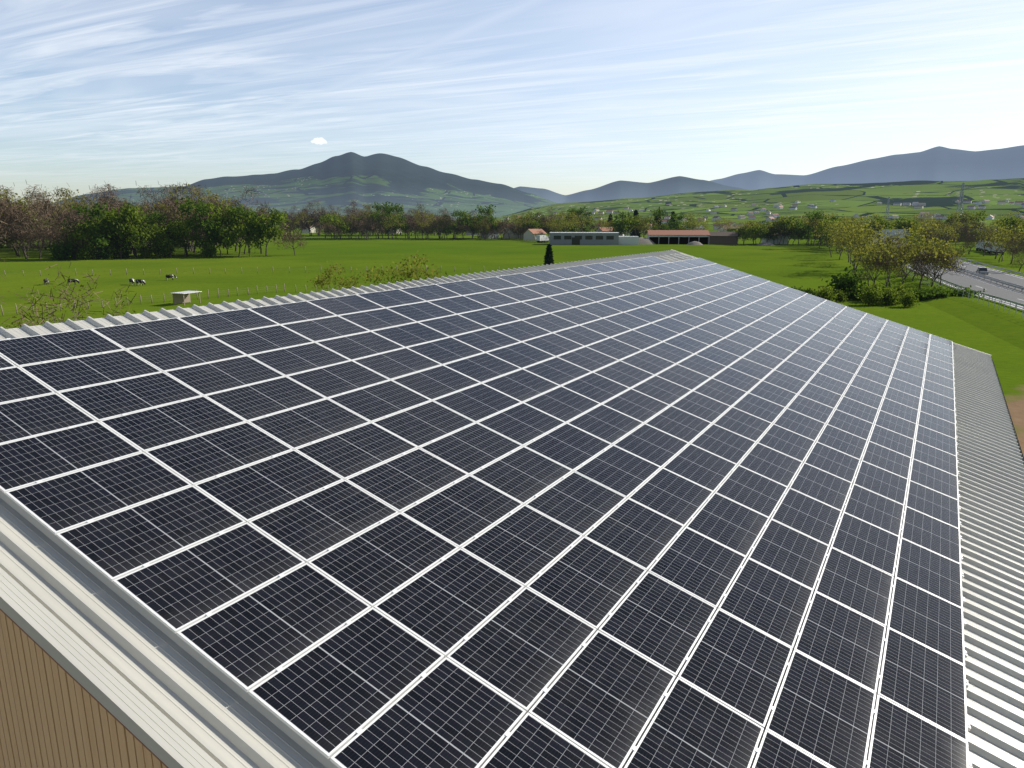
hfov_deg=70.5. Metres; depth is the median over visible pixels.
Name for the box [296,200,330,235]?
tree
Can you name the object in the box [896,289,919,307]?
bush
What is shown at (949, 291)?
bush
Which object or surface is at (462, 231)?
tree
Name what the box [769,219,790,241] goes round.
tree
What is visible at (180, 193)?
tree
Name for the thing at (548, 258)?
tree
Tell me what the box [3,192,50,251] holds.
tree
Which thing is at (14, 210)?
tree
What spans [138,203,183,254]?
tree
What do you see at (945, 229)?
tree
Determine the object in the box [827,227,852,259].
tree
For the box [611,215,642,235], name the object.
tree
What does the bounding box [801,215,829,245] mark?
tree
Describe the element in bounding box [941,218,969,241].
tree
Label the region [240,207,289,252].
tree
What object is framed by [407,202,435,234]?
tree
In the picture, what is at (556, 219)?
tree
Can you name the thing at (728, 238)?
brown farm shed
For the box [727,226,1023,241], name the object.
hedge
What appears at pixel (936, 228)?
tree
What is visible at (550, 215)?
tree
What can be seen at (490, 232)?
tree
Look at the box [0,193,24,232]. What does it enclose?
tree
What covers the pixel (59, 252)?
bush
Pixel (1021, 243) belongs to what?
tree
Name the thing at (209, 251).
bush
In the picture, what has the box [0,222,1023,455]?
ground
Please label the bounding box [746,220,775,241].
tree
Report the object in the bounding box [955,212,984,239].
tree
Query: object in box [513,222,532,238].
tree
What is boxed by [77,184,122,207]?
tree
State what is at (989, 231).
tree
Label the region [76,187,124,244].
tree
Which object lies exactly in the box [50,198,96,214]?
tree
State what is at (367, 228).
tree
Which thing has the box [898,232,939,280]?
tree
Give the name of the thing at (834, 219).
tree
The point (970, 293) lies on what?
motorway fence
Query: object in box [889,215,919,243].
tree
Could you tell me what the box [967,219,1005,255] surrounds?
tree
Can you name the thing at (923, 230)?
tree
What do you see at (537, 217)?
tree
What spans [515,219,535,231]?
tree
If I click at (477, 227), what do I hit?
tree
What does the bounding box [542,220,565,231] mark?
tree
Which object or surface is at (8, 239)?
tree
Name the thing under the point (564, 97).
sky
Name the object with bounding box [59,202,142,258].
tree
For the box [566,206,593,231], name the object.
tree
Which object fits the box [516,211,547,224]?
tree
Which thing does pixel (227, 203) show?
tree
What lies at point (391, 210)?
tree
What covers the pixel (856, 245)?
tree
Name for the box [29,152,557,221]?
mountain
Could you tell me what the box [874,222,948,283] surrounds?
tree
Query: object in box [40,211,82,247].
tree
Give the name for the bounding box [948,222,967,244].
tree
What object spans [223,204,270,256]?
tree
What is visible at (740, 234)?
tree
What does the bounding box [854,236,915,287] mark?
tree
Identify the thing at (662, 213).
tree
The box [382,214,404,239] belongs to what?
tree
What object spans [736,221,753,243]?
tree
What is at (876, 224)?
tree
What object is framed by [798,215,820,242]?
tree
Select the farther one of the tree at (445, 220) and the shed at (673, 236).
the tree at (445, 220)
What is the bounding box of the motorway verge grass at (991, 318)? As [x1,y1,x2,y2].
[845,239,1023,349]
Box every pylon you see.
[882,197,894,218]
[952,183,972,217]
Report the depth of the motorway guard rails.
143.40 m
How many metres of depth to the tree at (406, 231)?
473.06 m
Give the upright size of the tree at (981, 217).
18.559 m
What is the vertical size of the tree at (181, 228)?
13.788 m
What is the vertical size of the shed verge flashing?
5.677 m
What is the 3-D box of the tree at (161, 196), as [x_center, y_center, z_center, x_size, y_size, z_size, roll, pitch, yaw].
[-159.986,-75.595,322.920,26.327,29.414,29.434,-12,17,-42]
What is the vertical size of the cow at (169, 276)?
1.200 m
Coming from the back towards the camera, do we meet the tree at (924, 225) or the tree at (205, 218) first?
the tree at (924, 225)
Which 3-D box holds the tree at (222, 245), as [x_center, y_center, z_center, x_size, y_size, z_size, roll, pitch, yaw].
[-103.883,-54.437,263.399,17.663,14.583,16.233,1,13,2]
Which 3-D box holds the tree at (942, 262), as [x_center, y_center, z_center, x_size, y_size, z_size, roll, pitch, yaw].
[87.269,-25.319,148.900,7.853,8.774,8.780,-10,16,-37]
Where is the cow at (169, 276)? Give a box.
[165,274,176,279]
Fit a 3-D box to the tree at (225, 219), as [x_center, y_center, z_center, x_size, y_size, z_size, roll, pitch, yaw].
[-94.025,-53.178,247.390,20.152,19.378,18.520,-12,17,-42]
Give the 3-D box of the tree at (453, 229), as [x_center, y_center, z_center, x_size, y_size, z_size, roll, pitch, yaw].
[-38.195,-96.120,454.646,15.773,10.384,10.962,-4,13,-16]
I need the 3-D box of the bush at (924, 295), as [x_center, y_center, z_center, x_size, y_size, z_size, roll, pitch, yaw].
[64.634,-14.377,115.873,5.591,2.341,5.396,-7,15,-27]
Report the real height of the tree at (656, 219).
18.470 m
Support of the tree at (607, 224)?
on the ground at (797, 265)
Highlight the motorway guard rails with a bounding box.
[880,238,1023,307]
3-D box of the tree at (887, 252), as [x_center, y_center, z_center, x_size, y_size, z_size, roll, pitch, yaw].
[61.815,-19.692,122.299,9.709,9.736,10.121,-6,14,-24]
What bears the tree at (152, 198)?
on the ground at (797, 265)
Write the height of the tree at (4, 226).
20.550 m
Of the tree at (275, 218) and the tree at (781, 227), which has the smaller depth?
the tree at (275, 218)
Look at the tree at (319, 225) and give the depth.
469.73 m
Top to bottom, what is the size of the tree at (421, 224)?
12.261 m
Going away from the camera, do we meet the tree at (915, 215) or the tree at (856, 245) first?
the tree at (856, 245)
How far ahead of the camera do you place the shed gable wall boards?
7.82 m
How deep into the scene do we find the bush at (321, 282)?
95.74 m
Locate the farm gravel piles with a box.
[639,237,774,245]
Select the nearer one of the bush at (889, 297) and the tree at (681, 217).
the bush at (889, 297)
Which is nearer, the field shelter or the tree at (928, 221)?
the field shelter
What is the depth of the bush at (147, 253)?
239.46 m
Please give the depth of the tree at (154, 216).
243.15 m
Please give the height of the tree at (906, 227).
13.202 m
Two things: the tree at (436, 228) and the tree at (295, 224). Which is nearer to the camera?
the tree at (436, 228)
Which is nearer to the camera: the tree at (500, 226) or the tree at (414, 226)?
the tree at (500, 226)
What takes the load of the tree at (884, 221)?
on the ground at (797, 265)
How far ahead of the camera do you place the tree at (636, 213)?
440.04 m
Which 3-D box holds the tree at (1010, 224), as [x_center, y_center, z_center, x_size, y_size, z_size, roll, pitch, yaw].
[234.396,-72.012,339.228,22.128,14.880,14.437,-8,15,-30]
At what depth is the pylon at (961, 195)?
892.21 m
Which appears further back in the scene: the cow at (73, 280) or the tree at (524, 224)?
the tree at (524, 224)
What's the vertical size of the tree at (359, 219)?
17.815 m
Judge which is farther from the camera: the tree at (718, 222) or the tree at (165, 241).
the tree at (718, 222)
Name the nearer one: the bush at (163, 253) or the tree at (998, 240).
the tree at (998, 240)
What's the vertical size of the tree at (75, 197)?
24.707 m
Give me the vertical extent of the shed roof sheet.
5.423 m
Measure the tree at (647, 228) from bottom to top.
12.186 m
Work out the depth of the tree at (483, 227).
442.49 m
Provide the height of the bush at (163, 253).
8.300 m
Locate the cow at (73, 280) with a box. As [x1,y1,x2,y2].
[67,279,79,284]
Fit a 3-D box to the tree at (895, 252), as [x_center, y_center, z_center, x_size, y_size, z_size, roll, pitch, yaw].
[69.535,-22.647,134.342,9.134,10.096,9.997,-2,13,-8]
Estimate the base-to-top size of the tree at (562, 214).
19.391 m
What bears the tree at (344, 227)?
on the ground at (797, 265)
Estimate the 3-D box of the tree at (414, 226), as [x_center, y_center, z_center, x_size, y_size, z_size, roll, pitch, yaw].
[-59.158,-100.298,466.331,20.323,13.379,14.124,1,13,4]
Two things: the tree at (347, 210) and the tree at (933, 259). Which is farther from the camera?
the tree at (347, 210)
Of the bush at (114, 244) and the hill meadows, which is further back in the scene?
the hill meadows
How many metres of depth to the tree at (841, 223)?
206.54 m
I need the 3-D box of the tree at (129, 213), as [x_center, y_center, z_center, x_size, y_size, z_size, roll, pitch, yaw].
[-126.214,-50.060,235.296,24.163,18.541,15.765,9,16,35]
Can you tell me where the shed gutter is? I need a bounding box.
[991,359,1023,464]
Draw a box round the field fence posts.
[0,265,511,315]
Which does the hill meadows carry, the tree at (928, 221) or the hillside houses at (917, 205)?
the hillside houses at (917, 205)
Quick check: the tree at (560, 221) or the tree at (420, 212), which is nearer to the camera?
the tree at (560, 221)
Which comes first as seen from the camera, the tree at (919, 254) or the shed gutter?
the shed gutter
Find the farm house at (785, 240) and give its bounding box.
[761,231,788,243]
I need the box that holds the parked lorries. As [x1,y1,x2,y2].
[536,235,1005,254]
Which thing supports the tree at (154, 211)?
on the ground at (797, 265)
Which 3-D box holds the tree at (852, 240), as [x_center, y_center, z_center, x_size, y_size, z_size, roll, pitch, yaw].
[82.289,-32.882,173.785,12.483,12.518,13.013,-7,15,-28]
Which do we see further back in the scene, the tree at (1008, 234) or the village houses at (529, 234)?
the village houses at (529, 234)
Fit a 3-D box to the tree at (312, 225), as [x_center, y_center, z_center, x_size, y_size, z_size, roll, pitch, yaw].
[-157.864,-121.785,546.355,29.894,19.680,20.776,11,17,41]
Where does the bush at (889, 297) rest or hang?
on the ground at (797, 265)
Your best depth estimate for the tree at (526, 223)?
443.51 m
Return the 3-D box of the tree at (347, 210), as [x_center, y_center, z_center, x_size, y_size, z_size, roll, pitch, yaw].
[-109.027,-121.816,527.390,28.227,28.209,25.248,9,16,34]
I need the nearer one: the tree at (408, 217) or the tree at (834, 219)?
the tree at (834, 219)
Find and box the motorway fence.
[876,257,1023,318]
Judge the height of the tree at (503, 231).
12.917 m
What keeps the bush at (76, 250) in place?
on the ground at (797, 265)
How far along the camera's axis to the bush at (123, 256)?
239.45 m
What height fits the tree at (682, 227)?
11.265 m
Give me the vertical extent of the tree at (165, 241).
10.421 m
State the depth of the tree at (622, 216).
416.31 m
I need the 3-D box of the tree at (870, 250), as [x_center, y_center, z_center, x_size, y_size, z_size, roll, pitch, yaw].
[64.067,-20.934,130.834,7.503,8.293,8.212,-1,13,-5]
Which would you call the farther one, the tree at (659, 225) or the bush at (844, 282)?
the tree at (659, 225)
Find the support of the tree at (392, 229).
on the ground at (797, 265)
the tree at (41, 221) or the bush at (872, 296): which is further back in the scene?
the tree at (41, 221)
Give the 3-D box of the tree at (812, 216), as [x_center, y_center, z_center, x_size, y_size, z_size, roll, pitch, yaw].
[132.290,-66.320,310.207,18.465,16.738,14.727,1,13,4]
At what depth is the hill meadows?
2361.52 m
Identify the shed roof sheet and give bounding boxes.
[0,250,1023,767]
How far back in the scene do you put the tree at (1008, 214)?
487.82 m
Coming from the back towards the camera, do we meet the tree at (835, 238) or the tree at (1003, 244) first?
the tree at (835, 238)
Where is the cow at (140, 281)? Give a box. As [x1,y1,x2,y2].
[136,279,145,285]
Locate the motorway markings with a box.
[919,260,1022,308]
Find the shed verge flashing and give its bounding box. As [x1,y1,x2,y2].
[0,249,1018,767]
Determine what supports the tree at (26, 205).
on the ground at (797, 265)
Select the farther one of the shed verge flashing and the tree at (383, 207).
the tree at (383, 207)
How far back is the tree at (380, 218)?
459.47 m
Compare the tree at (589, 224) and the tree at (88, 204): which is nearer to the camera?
the tree at (88, 204)
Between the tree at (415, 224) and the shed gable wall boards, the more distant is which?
the tree at (415, 224)
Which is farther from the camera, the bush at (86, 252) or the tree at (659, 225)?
the tree at (659, 225)
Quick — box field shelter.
[171,291,201,304]
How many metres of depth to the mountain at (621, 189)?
8069.29 m
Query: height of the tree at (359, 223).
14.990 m
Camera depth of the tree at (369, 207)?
522.87 m
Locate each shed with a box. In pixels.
[646,230,709,243]
[708,232,737,244]
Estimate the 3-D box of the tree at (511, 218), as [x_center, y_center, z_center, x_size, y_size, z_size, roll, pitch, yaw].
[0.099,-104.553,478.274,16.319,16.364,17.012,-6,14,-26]
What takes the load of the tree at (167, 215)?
on the ground at (797, 265)
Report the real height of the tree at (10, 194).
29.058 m
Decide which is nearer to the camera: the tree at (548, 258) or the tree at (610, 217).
the tree at (548, 258)
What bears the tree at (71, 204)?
on the ground at (797, 265)
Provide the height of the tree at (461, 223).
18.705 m
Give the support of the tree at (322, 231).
on the ground at (797, 265)
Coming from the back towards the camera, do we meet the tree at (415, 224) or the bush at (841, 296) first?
the tree at (415, 224)
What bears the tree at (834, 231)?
on the ground at (797, 265)
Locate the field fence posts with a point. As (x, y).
(209, 270)
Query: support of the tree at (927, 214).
on the ground at (797, 265)
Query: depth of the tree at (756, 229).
355.35 m
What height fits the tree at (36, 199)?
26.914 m
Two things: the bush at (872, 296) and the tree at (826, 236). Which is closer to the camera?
the bush at (872, 296)
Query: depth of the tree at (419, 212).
559.74 m
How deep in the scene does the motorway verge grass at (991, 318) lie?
103.00 m
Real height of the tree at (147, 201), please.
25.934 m
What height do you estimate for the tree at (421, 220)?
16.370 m
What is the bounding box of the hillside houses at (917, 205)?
[504,199,1023,222]
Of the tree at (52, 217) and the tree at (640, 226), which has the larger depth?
the tree at (640, 226)
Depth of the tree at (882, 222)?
353.23 m
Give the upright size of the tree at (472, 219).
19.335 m
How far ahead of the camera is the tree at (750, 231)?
353.27 m
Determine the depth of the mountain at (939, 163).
12108.22 m
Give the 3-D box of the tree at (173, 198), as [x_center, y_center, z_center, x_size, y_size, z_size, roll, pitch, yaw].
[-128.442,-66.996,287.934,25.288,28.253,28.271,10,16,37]
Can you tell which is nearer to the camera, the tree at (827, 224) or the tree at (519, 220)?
the tree at (827, 224)
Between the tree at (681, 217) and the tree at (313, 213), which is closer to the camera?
the tree at (681, 217)
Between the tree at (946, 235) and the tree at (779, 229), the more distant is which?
the tree at (779, 229)
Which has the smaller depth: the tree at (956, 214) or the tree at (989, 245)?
the tree at (989, 245)
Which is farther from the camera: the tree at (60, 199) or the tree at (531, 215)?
the tree at (531, 215)
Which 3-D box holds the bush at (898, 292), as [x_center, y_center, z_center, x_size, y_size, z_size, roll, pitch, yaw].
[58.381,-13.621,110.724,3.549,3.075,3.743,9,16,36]
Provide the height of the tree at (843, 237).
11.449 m
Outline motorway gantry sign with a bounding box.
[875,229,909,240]
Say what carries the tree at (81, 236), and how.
on the ground at (797, 265)
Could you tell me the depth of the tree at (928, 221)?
419.97 m
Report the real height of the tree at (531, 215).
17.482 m
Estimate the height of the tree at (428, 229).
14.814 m
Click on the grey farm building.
(585, 238)
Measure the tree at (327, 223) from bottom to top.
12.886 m
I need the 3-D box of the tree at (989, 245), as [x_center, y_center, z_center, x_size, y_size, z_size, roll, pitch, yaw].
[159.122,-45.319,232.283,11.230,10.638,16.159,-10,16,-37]
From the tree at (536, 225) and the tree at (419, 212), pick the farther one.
the tree at (419, 212)
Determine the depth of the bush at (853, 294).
116.45 m
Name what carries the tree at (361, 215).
on the ground at (797, 265)
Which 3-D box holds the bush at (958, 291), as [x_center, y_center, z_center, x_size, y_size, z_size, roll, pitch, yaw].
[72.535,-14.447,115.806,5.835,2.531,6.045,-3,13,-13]
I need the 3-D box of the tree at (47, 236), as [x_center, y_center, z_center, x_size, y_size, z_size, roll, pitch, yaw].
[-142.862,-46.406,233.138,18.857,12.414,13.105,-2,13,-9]
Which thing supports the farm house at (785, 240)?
on the ground at (797, 265)
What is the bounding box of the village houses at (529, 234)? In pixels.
[302,222,771,240]
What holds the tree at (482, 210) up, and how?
on the ground at (797, 265)
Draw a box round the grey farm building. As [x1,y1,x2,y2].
[550,232,638,244]
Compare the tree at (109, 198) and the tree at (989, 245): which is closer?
the tree at (989, 245)
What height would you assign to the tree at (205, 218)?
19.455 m
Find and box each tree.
[0,182,64,258]
[0,185,40,244]
[0,187,39,255]
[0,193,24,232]
[0,198,31,259]
[0,198,34,240]
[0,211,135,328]
[0,216,55,256]
[2,197,44,247]
[2,223,59,258]
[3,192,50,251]
[11,212,62,258]
[16,187,66,244]
[20,188,78,244]
[28,193,82,241]
[32,221,93,249]
[33,183,97,241]
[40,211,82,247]
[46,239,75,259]
[49,210,91,258]
[50,193,83,204]
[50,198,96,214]
[51,187,116,224]
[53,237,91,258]
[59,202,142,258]
[59,215,115,258]
[63,194,110,212]
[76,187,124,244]
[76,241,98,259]
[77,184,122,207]
[88,181,138,211]
[90,185,120,210]
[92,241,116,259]
[96,201,149,257]
[99,185,175,255]
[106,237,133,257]
[114,213,165,257]
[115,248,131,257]
[121,197,159,244]
[125,210,174,255]
[125,222,153,256]
[135,183,179,212]
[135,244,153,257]
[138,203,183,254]
[141,205,179,221]
[143,190,166,212]
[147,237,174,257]
[151,183,221,254]
[151,229,189,257]
[154,216,206,256]
[157,182,212,250]
[157,184,209,248]
[159,182,187,209]
[162,184,221,252]
[168,196,223,256]
[178,201,239,247]
[179,198,226,248]
[198,225,232,255]
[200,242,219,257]
[201,200,263,256]
[203,220,244,253]
[208,197,238,247]
[223,197,265,253]
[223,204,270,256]
[225,184,296,253]
[239,207,292,255]
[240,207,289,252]
[276,229,306,254]
[282,214,293,235]
[283,215,303,231]
[286,205,301,232]
[288,211,312,232]
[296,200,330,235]
[296,211,317,235]
[297,200,327,235]
[301,202,328,235]
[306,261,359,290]
[313,217,326,233]
[315,220,336,239]
[320,213,351,237]
[320,220,340,238]
[326,214,349,236]
[326,227,343,238]
[339,199,373,235]
[339,208,366,238]
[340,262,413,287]
[343,210,371,237]
[344,214,357,238]
[351,217,386,239]
[352,212,385,235]
[353,222,373,238]
[362,204,379,235]
[365,216,384,237]
[366,209,390,238]
[369,201,400,238]
[378,203,412,238]
[378,221,401,238]
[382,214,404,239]
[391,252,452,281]
[392,210,417,237]
[399,217,415,237]
[404,221,427,238]
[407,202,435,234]
[407,213,429,238]
[408,205,429,220]
[409,209,430,228]
[412,213,434,238]
[417,220,434,239]
[419,218,438,238]
[426,218,453,235]
[427,208,451,239]
[437,209,473,239]
[441,226,462,235]
[449,213,469,234]
[456,211,484,238]
[456,218,472,238]
[465,210,476,235]
[471,209,497,235]
[472,217,487,239]
[473,204,499,238]
[473,218,490,239]
[475,211,493,238]
[486,226,496,239]
[490,219,509,239]
[495,221,516,239]
[497,217,528,239]
[502,213,522,228]
[510,214,527,237]
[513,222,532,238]
[514,212,536,225]
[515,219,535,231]
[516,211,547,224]
[518,220,535,229]
[521,220,544,233]
[522,211,546,225]
[532,207,556,230]
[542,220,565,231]
[543,244,553,265]
[544,210,571,231]
[548,212,570,231]
[554,218,578,231]
[555,213,579,231]
[565,208,593,231]
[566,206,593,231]
[567,211,592,231]
[581,224,595,231]
[588,211,608,231]
[602,219,611,230]
[607,213,612,226]
[609,210,632,233]
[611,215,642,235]
[629,210,641,237]
[634,218,654,235]
[634,220,652,236]
[643,208,683,229]
[643,217,661,227]
[654,211,661,229]
[666,213,694,229]
[671,223,692,229]
[684,213,707,229]
[691,217,710,229]
[712,216,735,231]
[732,225,756,242]
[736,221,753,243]
[739,220,763,241]
[741,224,767,244]
[745,222,769,244]
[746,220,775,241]
[761,220,793,243]
[769,214,805,244]
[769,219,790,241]
[770,216,793,244]
[786,223,807,242]
[795,210,843,248]
[795,221,819,244]
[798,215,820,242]
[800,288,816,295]
[801,210,837,245]
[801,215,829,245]
[811,220,840,256]
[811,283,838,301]
[816,213,846,246]
[817,217,850,250]
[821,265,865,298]
[824,222,852,253]
[825,222,889,272]
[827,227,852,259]
[828,224,878,273]
[830,220,873,263]
[832,226,873,261]
[833,218,886,268]
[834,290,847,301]
[837,235,874,265]
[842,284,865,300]
[844,238,912,285]
[849,245,891,285]
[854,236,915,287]
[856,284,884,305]
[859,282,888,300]
[861,215,892,243]
[867,235,917,288]
[869,214,895,238]
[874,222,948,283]
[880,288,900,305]
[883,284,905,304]
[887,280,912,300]
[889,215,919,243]
[891,218,920,243]
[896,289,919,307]
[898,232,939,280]
[899,233,962,287]
[907,230,966,286]
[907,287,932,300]
[909,239,966,283]
[911,214,926,222]
[912,233,969,284]
[914,212,936,222]
[915,220,935,239]
[917,223,932,235]
[919,219,939,239]
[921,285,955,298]
[922,244,960,278]
[929,221,954,239]
[931,218,959,239]
[934,227,960,245]
[936,233,961,242]
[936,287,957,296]
[941,210,988,239]
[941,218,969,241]
[946,211,977,242]
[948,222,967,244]
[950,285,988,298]
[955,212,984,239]
[961,230,986,253]
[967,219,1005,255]
[977,225,1008,254]
[979,227,1022,258]
[983,233,1020,262]
[984,227,1023,261]
[985,223,1023,263]
[996,215,1023,241]
[997,211,1021,219]
[1002,230,1023,271]
[1015,238,1023,255]
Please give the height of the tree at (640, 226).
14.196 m
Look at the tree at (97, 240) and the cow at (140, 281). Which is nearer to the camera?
the cow at (140, 281)
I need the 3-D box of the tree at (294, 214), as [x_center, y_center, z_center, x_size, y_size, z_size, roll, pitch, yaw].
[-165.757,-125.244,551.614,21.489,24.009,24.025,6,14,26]
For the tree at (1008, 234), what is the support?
on the ground at (797, 265)
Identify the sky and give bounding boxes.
[0,0,1023,206]
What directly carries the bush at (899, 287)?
on the ground at (797, 265)
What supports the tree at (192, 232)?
on the ground at (797, 265)
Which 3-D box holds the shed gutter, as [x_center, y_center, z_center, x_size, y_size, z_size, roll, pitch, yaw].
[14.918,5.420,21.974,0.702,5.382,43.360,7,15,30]
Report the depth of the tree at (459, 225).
453.81 m
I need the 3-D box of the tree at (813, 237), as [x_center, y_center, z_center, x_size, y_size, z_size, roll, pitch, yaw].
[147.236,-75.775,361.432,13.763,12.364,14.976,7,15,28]
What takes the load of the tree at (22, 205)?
on the ground at (797, 265)
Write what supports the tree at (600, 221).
on the ground at (797, 265)
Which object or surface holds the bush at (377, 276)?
on the ground at (797, 265)
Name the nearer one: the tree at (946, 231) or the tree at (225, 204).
the tree at (225, 204)
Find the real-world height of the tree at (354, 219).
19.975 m
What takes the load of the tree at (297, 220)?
on the ground at (797, 265)
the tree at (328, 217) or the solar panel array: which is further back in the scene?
the tree at (328, 217)
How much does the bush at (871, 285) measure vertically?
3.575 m
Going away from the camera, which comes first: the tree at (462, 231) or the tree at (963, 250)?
the tree at (963, 250)
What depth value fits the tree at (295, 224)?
538.40 m
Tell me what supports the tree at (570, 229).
on the ground at (797, 265)
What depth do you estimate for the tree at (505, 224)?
439.02 m
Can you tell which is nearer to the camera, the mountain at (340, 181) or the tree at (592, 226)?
the tree at (592, 226)
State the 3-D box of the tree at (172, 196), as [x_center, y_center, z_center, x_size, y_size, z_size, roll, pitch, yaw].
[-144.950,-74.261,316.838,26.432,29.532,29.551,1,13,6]
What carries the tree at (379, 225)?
on the ground at (797, 265)
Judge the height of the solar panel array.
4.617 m
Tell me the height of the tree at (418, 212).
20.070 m
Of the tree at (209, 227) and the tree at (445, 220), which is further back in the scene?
the tree at (445, 220)
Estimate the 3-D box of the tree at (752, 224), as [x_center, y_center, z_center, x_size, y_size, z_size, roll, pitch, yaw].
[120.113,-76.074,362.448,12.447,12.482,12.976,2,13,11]
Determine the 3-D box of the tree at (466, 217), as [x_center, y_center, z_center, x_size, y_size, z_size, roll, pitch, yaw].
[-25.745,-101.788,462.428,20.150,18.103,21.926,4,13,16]
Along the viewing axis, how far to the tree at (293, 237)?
254.74 m
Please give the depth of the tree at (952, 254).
134.97 m
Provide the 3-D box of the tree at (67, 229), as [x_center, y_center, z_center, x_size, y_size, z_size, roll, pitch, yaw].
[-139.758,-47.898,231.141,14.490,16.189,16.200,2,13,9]
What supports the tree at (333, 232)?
on the ground at (797, 265)
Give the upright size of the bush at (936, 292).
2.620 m
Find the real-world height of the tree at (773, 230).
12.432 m
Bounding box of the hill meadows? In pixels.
[496,178,1023,226]
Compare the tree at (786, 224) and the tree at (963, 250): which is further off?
the tree at (786, 224)
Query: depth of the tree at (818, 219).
343.98 m
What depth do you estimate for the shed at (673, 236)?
368.62 m
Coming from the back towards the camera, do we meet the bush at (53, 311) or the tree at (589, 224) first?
the tree at (589, 224)
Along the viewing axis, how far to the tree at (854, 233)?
167.65 m
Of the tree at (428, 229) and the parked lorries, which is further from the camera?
the tree at (428, 229)
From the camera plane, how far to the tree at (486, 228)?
440.90 m
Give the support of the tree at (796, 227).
on the ground at (797, 265)
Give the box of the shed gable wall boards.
[0,610,165,767]
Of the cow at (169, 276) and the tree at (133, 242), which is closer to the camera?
the cow at (169, 276)
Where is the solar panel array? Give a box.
[0,253,972,767]
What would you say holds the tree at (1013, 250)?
on the ground at (797, 265)
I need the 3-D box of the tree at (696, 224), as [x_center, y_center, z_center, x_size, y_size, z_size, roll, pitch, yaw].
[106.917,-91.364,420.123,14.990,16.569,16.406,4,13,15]
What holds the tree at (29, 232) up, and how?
on the ground at (797, 265)
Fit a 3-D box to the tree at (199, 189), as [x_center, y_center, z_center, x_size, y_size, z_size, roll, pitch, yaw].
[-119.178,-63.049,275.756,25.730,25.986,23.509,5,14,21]
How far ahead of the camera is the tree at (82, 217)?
247.61 m
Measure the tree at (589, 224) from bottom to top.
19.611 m
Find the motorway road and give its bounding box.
[867,235,1023,309]
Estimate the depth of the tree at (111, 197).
288.16 m
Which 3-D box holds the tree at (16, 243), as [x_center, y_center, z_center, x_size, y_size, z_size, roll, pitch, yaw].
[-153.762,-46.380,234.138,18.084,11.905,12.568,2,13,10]
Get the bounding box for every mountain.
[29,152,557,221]
[515,176,746,202]
[711,145,1023,189]
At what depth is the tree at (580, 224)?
416.95 m
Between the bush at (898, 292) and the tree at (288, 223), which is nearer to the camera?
the bush at (898, 292)
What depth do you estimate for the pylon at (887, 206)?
1303.33 m
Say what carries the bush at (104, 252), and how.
on the ground at (797, 265)
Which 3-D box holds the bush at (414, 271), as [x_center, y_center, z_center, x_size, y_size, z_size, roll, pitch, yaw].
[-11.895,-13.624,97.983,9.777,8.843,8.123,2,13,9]
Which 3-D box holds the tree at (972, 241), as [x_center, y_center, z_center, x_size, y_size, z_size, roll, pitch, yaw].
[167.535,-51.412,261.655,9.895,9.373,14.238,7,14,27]
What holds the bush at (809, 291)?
on the ground at (797, 265)
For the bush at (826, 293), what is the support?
on the ground at (797, 265)
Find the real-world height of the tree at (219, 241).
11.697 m
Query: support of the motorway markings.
on the motorway road
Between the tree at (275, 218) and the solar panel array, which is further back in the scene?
the tree at (275, 218)
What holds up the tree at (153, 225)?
on the ground at (797, 265)
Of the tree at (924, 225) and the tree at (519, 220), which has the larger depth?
the tree at (519, 220)
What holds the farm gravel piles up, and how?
on the ground at (797, 265)
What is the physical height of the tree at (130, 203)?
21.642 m
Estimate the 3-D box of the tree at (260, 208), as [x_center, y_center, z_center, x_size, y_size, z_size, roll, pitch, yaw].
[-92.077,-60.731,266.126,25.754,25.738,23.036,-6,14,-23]
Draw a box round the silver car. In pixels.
[976,267,988,274]
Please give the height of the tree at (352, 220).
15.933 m
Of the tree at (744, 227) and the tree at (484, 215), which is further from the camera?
the tree at (484, 215)
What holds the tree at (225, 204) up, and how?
on the ground at (797, 265)
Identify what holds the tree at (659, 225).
on the ground at (797, 265)
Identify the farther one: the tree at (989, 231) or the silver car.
the tree at (989, 231)
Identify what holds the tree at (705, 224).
on the ground at (797, 265)

